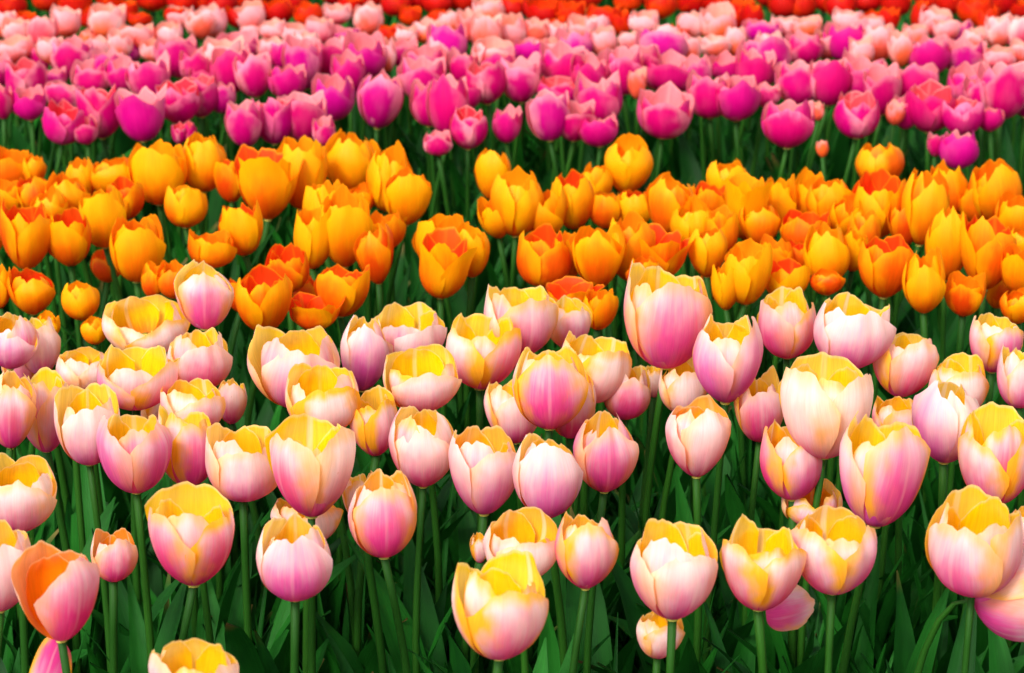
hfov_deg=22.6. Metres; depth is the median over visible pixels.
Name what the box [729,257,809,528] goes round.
orange tulip
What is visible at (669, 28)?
salmon tulip
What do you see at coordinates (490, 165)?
orange tulip
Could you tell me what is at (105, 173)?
orange tulip
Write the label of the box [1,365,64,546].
pink tulip
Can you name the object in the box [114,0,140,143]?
red tulip
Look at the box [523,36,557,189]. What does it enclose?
salmon tulip
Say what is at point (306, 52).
magenta tulip
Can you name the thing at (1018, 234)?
orange tulip
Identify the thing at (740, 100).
magenta tulip
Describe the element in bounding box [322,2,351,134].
salmon tulip
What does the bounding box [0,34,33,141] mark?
salmon tulip
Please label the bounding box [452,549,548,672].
pink tulip
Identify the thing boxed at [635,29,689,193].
magenta tulip
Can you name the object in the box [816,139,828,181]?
salmon tulip
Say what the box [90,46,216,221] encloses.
tulip
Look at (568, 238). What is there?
orange tulip
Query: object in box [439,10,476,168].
salmon tulip
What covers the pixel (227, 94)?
magenta tulip
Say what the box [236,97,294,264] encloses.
magenta tulip
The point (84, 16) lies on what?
red tulip
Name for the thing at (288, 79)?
magenta tulip
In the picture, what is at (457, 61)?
magenta tulip
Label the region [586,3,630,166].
red tulip
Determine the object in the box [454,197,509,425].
orange tulip
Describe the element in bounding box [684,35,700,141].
salmon tulip
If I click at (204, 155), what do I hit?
orange tulip
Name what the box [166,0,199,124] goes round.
red tulip
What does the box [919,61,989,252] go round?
magenta tulip
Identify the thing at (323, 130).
magenta tulip
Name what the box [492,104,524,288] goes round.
magenta tulip
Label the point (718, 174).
orange tulip
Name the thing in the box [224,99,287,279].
magenta tulip
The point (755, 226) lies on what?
orange tulip
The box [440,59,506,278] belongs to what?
magenta tulip
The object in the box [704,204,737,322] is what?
orange tulip
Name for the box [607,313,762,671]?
pink tulip
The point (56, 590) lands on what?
pink tulip
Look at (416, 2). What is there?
red tulip
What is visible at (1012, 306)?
orange tulip
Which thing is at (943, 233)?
orange tulip
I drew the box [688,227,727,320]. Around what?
orange tulip
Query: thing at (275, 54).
magenta tulip
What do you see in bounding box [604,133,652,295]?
orange tulip
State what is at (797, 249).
orange tulip
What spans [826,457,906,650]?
pink tulip
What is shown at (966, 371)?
pink tulip
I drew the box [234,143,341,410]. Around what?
orange tulip
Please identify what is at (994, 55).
salmon tulip
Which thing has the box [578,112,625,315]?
magenta tulip
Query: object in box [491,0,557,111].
red tulip
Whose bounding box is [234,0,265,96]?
salmon tulip
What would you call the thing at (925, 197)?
orange tulip
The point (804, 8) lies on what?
red tulip
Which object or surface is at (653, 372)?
pink tulip
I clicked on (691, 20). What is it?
salmon tulip
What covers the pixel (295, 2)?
red tulip
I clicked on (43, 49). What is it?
salmon tulip
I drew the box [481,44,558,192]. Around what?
magenta tulip
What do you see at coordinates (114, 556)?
pink tulip
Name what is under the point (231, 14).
red tulip
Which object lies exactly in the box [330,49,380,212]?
magenta tulip
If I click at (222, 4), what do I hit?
red tulip
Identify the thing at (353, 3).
red tulip
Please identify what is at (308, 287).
orange tulip
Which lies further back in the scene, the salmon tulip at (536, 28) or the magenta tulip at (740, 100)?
the salmon tulip at (536, 28)
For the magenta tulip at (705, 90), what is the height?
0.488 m
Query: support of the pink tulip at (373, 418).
on the ground
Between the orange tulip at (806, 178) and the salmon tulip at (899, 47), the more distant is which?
the salmon tulip at (899, 47)
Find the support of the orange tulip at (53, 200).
on the ground
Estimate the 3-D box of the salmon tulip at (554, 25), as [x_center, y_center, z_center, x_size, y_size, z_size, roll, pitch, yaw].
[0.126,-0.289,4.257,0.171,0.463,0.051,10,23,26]
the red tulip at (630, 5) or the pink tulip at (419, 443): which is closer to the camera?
the pink tulip at (419, 443)
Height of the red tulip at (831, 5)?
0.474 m
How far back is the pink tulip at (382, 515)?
2.31 m
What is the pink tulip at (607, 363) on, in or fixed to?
on the ground
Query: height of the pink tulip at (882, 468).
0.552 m
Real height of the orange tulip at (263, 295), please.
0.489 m
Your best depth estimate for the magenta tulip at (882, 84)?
3.82 m
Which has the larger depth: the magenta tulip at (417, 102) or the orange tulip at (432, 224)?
the magenta tulip at (417, 102)
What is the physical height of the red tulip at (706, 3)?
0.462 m
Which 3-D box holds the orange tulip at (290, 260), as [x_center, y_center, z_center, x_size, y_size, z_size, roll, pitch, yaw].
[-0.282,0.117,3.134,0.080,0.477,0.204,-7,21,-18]
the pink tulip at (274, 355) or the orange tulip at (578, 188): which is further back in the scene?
the orange tulip at (578, 188)
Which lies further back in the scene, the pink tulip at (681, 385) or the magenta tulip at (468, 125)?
the magenta tulip at (468, 125)
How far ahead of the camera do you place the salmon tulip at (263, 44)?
4.11 m
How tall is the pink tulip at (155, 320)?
0.495 m
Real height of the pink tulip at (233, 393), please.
0.469 m
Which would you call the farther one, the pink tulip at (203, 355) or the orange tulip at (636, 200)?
the orange tulip at (636, 200)
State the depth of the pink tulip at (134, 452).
2.44 m
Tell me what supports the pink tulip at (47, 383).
on the ground
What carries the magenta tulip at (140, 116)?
on the ground
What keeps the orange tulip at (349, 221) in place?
on the ground
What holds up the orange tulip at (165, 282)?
on the ground
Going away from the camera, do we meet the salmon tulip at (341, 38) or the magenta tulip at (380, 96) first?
the magenta tulip at (380, 96)
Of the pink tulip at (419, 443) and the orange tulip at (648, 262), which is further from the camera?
the orange tulip at (648, 262)
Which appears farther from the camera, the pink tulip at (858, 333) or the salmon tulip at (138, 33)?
the salmon tulip at (138, 33)
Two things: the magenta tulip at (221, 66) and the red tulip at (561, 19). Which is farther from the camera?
the red tulip at (561, 19)
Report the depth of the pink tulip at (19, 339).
2.71 m
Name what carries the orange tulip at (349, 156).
on the ground
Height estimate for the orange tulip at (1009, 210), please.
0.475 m
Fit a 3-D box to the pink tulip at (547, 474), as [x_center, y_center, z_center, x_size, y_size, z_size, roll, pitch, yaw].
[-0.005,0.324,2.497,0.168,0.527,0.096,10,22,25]
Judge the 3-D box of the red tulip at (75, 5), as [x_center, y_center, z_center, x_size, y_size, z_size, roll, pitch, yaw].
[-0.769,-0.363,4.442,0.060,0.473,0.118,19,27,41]
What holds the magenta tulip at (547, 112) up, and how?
on the ground
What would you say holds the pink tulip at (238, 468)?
on the ground
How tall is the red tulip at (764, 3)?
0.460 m
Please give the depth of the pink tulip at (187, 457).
2.50 m
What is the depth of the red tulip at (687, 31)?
4.24 m
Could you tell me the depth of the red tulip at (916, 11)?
4.29 m
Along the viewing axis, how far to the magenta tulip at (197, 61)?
3.99 m
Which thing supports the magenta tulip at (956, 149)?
on the ground
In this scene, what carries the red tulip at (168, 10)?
on the ground
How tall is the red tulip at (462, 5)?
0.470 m
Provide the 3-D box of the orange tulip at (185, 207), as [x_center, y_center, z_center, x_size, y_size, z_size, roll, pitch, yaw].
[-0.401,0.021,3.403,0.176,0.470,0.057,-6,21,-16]
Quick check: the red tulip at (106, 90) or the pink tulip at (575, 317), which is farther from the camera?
the red tulip at (106, 90)
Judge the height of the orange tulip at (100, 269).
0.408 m
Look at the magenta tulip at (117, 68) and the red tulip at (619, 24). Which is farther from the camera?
the red tulip at (619, 24)
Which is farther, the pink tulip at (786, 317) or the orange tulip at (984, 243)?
the orange tulip at (984, 243)
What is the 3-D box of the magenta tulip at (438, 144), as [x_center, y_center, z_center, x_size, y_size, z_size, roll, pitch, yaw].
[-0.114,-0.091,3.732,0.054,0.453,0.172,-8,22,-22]
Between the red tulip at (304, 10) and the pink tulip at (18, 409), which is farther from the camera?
the red tulip at (304, 10)
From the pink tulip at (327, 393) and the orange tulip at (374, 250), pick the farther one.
the orange tulip at (374, 250)
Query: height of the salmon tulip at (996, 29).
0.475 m
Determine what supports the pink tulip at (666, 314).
on the ground
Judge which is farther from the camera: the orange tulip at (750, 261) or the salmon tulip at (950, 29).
the salmon tulip at (950, 29)
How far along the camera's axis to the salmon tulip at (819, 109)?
3.79 m
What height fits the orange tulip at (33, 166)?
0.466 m
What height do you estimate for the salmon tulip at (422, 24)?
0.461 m
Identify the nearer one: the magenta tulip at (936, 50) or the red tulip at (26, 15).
the magenta tulip at (936, 50)
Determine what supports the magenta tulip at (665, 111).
on the ground
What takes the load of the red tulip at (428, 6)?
on the ground
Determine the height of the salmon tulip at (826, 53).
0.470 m
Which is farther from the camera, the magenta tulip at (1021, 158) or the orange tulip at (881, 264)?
the magenta tulip at (1021, 158)
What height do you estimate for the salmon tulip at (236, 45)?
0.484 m
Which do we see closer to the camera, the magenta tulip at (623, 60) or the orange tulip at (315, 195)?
the orange tulip at (315, 195)
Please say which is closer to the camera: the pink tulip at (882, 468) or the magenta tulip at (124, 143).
the pink tulip at (882, 468)
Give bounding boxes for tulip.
[0,0,40,118]
[0,11,27,139]
[0,16,29,146]
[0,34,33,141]
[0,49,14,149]
[0,85,15,266]
[0,146,65,316]
[0,153,46,367]
[0,179,22,372]
[0,198,99,471]
[0,236,28,442]
[0,263,25,457]
[0,312,61,666]
[0,370,87,662]
[0,452,56,672]
[0,519,30,658]
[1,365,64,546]
[5,57,46,152]
[6,265,113,536]
[7,36,109,174]
[11,540,99,672]
[12,84,79,309]
[14,10,55,168]
[14,15,69,166]
[16,176,104,340]
[23,316,166,545]
[27,367,115,672]
[28,310,69,545]
[30,185,101,353]
[32,0,77,144]
[35,0,91,167]
[35,36,63,158]
[36,383,178,672]
[41,97,133,349]
[43,80,132,264]
[44,65,67,167]
[44,187,125,346]
[45,171,109,353]
[46,28,108,171]
[47,34,93,162]
[48,207,91,467]
[50,4,84,161]
[51,28,132,172]
[54,214,165,367]
[56,346,103,515]
[61,280,99,346]
[64,157,112,347]
[67,3,125,159]
[68,30,109,159]
[70,58,108,164]
[74,114,127,298]
[75,84,119,248]
[80,316,130,529]
[81,6,101,152]
[88,83,171,261]
[89,413,171,672]
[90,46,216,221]
[90,249,187,351]
[90,528,185,672]
[91,35,170,155]
[91,155,131,346]
[91,344,179,635]
[96,0,124,92]
[102,294,256,590]
[103,55,139,219]
[106,39,155,209]
[106,176,144,410]
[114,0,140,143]
[118,22,154,211]
[119,260,165,415]
[125,49,207,258]
[128,12,151,63]
[128,139,186,299]
[129,327,285,600]
[135,0,166,147]
[136,77,218,259]
[139,38,174,216]
[139,45,210,249]
[141,403,257,618]
[145,481,234,640]
[146,378,276,646]
[148,638,238,672]
[154,34,233,203]
[155,21,182,146]
[156,259,237,502]
[158,404,356,659]
[160,378,263,639]
[164,5,193,144]
[164,7,219,144]
[164,185,274,345]
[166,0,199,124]
[166,73,226,270]
[171,121,233,332]
[172,120,196,264]
[174,259,260,603]
[183,131,241,329]
[185,10,216,135]
[187,25,260,126]
[188,67,210,133]
[188,228,236,331]
[194,0,218,142]
[199,2,226,135]
[202,35,243,148]
[205,422,328,672]
[208,82,255,280]
[209,0,237,141]
[210,43,249,207]
[213,159,240,333]
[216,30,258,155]
[218,36,284,156]
[218,195,339,421]
[218,264,292,534]
[223,6,240,145]
[223,278,254,424]
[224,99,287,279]
[228,52,271,251]
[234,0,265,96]
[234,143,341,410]
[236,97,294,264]
[238,0,274,139]
[243,0,270,99]
[247,324,395,672]
[254,498,342,672]
[256,513,332,672]
[259,18,289,216]
[262,0,312,140]
[265,242,308,496]
[265,413,355,672]
[268,43,283,220]
[268,63,307,141]
[273,291,359,498]
[276,90,378,273]
[276,135,327,333]
[281,0,311,94]
[281,22,313,142]
[281,34,328,179]
[285,363,407,669]
[292,30,320,42]
[293,0,348,133]
[293,207,330,332]
[293,275,316,329]
[302,179,340,343]
[305,16,333,43]
[309,128,374,367]
[311,72,355,185]
[312,115,335,334]
[314,263,389,522]
[316,385,397,672]
[317,209,405,387]
[320,37,350,132]
[320,183,372,321]
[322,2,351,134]
[324,0,337,4]
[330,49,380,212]
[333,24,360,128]
[333,182,373,328]
[336,315,459,644]
[338,0,371,120]
[338,35,368,133]
[342,471,452,672]
[343,30,385,214]
[343,406,479,672]
[345,220,393,476]
[348,468,416,672]
[353,0,383,35]
[357,68,403,271]
[363,0,416,151]
[363,139,426,322]
[366,140,427,306]
[375,302,451,577]
[376,313,521,605]
[378,24,399,132]
[378,36,396,149]
[380,0,456,165]
[383,165,456,310]
[383,344,475,648]
[389,23,417,145]
[389,36,437,179]
[394,22,525,213]
[396,7,488,200]
[397,5,421,163]
[397,55,446,256]
[402,11,502,188]
[402,44,510,219]
[407,129,452,323]
[407,433,582,672]
[409,9,445,191]
[409,78,483,221]
[412,0,425,44]
[412,16,497,170]
[412,213,475,431]
[415,507,557,672]
[419,226,476,504]
[420,0,452,173]
[426,36,460,215]
[426,73,469,287]
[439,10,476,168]
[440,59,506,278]
[444,425,516,672]
[444,532,485,672]
[446,46,477,216]
[447,222,513,514]
[449,105,504,312]
[452,0,472,179]
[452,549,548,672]
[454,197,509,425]
[456,77,510,276]
[470,99,596,285]
[470,148,510,410]
[471,36,520,150]
[472,0,528,145]
[473,380,556,672]
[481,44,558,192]
[484,284,565,520]
[489,88,622,295]
[490,165,558,351]
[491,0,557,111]
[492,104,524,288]
[496,0,528,156]
[496,12,545,181]
[500,52,588,274]
[509,37,546,169]
[510,346,618,672]
[517,223,571,439]
[523,13,597,174]
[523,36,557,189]
[525,16,564,175]
[525,17,548,173]
[527,186,566,352]
[530,75,574,234]
[539,40,588,190]
[544,168,593,351]
[545,276,618,445]
[547,20,630,144]
[551,295,658,532]
[552,25,616,171]
[553,0,585,163]
[554,27,592,170]
[554,231,632,414]
[555,48,620,193]
[555,369,645,648]
[555,511,618,672]
[562,330,631,587]
[566,410,638,672]
[569,52,608,229]
[572,0,600,55]
[572,222,624,411]
[573,70,622,228]
[574,15,610,154]
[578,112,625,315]
[578,394,730,672]
[579,288,652,511]
[584,162,638,357]
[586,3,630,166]
[588,81,694,285]
[590,191,649,365]
[603,260,730,672]
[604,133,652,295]
[604,365,722,646]
[605,29,645,192]
[605,45,643,133]
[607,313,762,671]
[609,8,630,45]
[609,210,655,432]
[611,393,747,535]
[612,10,658,142]
[613,0,649,113]
[617,23,679,149]
[619,188,656,437]
[623,43,681,183]
[625,256,669,471]
[627,66,646,190]
[630,0,703,136]
[630,358,732,663]
[630,518,717,672]
[634,223,692,479]
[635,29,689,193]
[636,171,693,404]
[636,611,684,672]
[637,365,731,540]
[641,0,697,147]
[645,0,685,137]
[645,49,705,223]
[649,184,694,364]
[668,23,716,175]
[670,194,712,276]
[673,10,701,177]
[678,53,711,188]
[681,261,686,274]
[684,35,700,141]
[686,69,756,260]
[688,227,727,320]
[689,18,781,163]
[691,50,744,172]
[694,181,766,310]
[696,0,732,152]
[699,1,735,167]
[700,33,750,163]
[700,172,772,448]
[701,365,788,672]
[702,237,772,508]
[702,352,873,672]
[704,14,797,156]
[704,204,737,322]
[706,26,746,164]
[706,158,752,319]
[711,262,751,500]
[715,75,760,241]
[717,478,842,672]
[719,514,814,672]
[721,0,755,133]
[727,3,763,155]
[727,411,930,672]
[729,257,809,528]
[732,43,775,179]
[736,14,739,28]
[739,205,780,458]
[740,15,821,162]
[740,34,831,179]
[742,58,851,182]
[750,81,826,241]
[752,0,816,170]
[755,221,849,492]
[756,0,771,178]
[757,31,781,164]
[757,286,815,529]
[759,174,796,381]
[760,234,804,426]
[760,419,865,672]
[761,99,814,290]
[768,0,795,168]
[768,208,829,366]
[774,59,820,178]
[783,292,895,620]
[785,28,823,173]
[789,239,815,354]
[790,167,848,360]
[791,505,876,672]
[795,34,874,181]
[801,29,837,175]
[801,177,852,355]
[805,101,823,169]
[810,268,845,489]
[815,0,825,101]
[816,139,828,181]
[821,90,879,295]
[823,0,857,139]
[823,18,884,186]
[824,6,863,171]
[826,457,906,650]
[830,193,871,376]
[834,227,867,502]
[835,0,879,153]
[841,48,887,190]
[847,209,880,387]
[852,9,879,166]
[852,168,905,398]
[855,143,937,333]
[857,99,904,291]
[858,234,934,470]
[859,14,884,145]
[862,206,967,400]
[863,23,898,146]
[863,62,901,147]
[866,352,988,672]
[870,7,899,145]
[870,546,1023,672]
[872,396,942,672]
[873,332,957,643]
[880,0,911,133]
[881,0,932,131]
[883,4,951,182]
[883,19,960,175]
[887,29,951,178]
[887,200,971,398]
[890,167,949,323]
[893,94,919,151]
[893,380,1023,672]
[898,0,929,173]
[898,95,983,182]
[899,62,938,178]
[902,23,928,180]
[902,246,962,547]
[905,78,955,251]
[906,106,1004,181]
[908,33,1004,254]
[909,132,943,255]
[911,345,1023,665]
[912,20,977,167]
[914,159,967,338]
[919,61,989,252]
[925,484,1023,672]
[929,179,982,354]
[931,270,999,488]
[933,0,978,141]
[933,16,960,136]
[939,129,991,307]
[941,35,986,135]
[946,26,985,170]
[956,0,993,157]
[957,401,1023,625]
[959,58,1023,214]
[959,211,1016,404]
[961,107,1023,184]
[962,74,985,167]
[968,158,1022,330]
[969,312,1023,403]
[975,0,1017,148]
[975,5,999,151]
[982,13,1012,164]
[983,44,1015,158]
[984,190,1023,378]
[986,281,1010,405]
[988,506,1023,672]
[999,287,1023,352]
[1000,243,1023,505]
[1002,0,1023,146]
[1002,38,1023,171]
[1003,228,1023,316]
[1006,12,1023,152]
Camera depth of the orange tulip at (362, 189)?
3.38 m
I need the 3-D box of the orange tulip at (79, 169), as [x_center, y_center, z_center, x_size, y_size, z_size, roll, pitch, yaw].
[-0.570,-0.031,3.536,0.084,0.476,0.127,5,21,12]
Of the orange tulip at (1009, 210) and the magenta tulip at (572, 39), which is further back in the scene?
the magenta tulip at (572, 39)
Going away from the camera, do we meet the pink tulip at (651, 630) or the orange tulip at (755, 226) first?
the pink tulip at (651, 630)
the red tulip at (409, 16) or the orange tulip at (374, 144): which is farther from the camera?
the red tulip at (409, 16)
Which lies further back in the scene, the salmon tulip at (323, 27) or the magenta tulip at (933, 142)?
the salmon tulip at (323, 27)
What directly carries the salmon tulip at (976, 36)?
on the ground
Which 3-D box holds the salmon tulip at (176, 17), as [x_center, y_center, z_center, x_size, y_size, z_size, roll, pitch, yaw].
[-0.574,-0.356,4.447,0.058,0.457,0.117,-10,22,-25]
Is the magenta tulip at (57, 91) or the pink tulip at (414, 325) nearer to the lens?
the pink tulip at (414, 325)
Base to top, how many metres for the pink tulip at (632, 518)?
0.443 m
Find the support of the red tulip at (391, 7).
on the ground
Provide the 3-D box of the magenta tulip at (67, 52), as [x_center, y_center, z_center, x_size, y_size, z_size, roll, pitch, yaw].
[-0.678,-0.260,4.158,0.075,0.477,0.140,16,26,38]
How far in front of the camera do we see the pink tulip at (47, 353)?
2.79 m
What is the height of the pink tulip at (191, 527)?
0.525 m
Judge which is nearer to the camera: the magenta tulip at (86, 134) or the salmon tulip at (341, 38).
the magenta tulip at (86, 134)
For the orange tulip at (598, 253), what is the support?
on the ground
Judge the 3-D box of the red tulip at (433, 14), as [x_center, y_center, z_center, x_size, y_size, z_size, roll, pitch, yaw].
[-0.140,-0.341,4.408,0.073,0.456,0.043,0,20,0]
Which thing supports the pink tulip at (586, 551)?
on the ground
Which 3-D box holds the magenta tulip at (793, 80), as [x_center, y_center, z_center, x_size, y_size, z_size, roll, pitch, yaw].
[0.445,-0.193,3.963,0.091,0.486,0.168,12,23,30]
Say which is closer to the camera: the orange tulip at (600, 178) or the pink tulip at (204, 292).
the pink tulip at (204, 292)
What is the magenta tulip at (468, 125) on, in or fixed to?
on the ground
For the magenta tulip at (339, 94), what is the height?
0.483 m
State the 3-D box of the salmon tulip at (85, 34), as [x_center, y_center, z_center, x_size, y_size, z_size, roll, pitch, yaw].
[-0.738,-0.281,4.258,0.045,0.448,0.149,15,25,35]
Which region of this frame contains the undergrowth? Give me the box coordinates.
[0,0,1023,672]
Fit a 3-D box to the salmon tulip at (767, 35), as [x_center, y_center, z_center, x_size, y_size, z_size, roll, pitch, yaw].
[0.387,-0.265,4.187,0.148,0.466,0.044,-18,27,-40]
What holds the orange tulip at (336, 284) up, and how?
on the ground
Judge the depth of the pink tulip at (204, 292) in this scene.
2.73 m
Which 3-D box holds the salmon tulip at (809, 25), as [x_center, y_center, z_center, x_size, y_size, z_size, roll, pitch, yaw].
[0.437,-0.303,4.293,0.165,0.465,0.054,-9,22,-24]
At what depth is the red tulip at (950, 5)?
4.39 m
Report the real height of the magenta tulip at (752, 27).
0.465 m
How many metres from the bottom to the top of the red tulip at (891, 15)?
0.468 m
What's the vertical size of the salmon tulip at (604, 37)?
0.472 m
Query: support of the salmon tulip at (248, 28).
on the ground
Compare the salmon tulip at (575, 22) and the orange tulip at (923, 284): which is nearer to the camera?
the orange tulip at (923, 284)
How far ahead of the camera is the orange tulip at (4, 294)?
3.00 m
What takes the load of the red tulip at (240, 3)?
on the ground
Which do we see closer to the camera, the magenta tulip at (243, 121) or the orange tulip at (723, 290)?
the orange tulip at (723, 290)
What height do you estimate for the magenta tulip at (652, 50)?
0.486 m
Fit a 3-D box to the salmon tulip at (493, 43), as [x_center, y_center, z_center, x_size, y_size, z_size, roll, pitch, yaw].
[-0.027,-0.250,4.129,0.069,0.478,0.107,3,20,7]
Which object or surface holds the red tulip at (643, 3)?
on the ground
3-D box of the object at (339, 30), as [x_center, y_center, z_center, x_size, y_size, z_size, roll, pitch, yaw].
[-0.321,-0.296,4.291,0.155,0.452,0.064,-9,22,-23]
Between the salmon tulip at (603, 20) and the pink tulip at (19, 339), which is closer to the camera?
the pink tulip at (19, 339)
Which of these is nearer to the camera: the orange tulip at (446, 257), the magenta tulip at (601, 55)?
the orange tulip at (446, 257)
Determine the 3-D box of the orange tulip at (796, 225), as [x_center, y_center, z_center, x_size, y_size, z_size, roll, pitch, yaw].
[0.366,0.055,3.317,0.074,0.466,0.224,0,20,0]
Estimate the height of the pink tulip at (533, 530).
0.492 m
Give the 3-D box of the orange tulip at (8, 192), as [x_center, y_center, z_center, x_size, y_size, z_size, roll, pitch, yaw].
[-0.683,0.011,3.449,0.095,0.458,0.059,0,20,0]
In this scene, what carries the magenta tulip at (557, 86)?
on the ground
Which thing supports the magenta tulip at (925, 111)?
on the ground
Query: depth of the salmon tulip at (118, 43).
4.11 m
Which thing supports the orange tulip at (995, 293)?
on the ground
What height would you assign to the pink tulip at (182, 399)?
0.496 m
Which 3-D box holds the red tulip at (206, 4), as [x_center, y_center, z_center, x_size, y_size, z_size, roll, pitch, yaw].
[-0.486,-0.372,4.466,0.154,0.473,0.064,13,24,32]
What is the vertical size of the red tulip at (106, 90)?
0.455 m
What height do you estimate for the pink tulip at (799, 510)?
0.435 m
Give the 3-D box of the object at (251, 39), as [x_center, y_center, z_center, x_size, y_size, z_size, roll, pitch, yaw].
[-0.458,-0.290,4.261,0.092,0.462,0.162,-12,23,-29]
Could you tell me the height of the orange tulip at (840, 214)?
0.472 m
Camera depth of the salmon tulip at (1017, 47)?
4.17 m
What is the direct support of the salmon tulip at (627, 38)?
on the ground
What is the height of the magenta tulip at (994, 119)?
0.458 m
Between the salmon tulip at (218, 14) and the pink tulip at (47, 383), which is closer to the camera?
the pink tulip at (47, 383)
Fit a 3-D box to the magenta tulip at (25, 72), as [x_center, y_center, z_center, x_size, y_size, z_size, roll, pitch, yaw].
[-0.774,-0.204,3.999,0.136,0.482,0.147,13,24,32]
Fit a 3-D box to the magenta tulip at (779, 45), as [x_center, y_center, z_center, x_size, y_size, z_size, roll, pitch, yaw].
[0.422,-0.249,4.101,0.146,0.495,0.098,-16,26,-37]
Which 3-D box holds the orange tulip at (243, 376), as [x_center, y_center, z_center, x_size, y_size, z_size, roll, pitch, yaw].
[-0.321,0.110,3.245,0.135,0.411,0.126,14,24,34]
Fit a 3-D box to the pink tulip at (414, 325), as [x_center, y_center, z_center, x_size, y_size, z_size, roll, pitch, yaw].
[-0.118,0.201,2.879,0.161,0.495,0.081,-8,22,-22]
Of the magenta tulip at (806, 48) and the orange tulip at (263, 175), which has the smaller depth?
the orange tulip at (263, 175)
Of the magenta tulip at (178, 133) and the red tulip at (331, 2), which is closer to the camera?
the magenta tulip at (178, 133)
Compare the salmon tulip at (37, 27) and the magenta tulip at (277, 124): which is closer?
the magenta tulip at (277, 124)
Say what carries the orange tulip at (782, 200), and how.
on the ground
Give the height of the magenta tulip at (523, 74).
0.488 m
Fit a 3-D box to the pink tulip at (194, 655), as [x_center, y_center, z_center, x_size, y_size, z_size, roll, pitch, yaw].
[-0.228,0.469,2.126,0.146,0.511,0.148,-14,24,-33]
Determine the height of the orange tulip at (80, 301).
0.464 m
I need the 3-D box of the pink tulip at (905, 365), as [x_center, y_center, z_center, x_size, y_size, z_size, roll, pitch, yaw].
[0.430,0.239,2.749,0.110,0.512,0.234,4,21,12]
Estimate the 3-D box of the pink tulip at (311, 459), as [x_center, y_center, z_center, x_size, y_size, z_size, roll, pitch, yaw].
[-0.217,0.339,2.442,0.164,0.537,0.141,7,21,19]
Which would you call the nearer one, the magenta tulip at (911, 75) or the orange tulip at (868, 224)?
the orange tulip at (868, 224)
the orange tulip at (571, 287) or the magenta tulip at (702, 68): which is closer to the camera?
the orange tulip at (571, 287)
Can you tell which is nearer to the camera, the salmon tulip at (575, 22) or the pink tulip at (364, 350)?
the pink tulip at (364, 350)
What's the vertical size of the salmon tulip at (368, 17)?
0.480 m
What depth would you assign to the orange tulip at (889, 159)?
3.46 m
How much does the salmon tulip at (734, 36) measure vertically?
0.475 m
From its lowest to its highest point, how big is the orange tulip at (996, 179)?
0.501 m
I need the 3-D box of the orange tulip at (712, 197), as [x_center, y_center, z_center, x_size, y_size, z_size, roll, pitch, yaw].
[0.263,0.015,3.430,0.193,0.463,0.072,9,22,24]
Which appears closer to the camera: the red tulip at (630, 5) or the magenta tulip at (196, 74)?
the magenta tulip at (196, 74)
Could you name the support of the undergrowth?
on the ground
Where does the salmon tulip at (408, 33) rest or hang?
on the ground
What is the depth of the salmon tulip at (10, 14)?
4.26 m
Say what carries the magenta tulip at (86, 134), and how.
on the ground
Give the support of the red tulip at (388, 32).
on the ground
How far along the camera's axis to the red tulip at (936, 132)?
4.53 m
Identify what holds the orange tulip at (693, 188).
on the ground
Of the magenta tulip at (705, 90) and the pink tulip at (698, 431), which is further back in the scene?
the magenta tulip at (705, 90)
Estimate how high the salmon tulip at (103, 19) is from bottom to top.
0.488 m
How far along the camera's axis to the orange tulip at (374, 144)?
3.54 m
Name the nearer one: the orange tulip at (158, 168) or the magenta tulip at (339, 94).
the orange tulip at (158, 168)
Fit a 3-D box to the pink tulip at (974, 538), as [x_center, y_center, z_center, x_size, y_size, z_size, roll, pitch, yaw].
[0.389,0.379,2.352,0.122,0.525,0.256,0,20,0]
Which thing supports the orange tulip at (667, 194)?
on the ground
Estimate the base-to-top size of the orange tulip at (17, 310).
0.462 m
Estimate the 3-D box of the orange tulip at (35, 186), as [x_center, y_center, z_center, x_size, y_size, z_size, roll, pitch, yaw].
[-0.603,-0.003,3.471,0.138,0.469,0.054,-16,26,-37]
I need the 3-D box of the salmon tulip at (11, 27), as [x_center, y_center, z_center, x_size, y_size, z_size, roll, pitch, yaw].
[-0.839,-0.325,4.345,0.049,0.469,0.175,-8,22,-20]
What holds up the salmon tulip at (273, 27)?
on the ground
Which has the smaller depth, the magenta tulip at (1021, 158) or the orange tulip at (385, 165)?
the orange tulip at (385, 165)
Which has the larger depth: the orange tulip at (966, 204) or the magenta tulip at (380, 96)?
the magenta tulip at (380, 96)
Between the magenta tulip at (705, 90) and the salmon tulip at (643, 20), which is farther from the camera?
the salmon tulip at (643, 20)
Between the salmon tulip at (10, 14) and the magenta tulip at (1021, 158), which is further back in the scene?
the salmon tulip at (10, 14)
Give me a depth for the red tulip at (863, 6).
4.42 m
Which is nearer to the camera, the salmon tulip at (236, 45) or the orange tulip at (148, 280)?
the orange tulip at (148, 280)
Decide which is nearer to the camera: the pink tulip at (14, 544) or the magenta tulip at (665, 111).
the pink tulip at (14, 544)
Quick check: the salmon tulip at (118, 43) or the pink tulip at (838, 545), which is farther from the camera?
the salmon tulip at (118, 43)
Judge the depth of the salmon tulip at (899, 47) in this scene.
4.04 m
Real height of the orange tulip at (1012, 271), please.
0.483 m
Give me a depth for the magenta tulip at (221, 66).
3.93 m
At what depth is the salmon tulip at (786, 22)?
4.27 m
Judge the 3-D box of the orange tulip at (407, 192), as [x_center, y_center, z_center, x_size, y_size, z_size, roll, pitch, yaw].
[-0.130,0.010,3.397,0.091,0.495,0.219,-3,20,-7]
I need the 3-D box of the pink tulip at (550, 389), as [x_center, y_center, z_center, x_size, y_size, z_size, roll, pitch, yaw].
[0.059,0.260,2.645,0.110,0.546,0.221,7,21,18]
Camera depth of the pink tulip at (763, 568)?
2.22 m
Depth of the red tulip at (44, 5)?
4.43 m

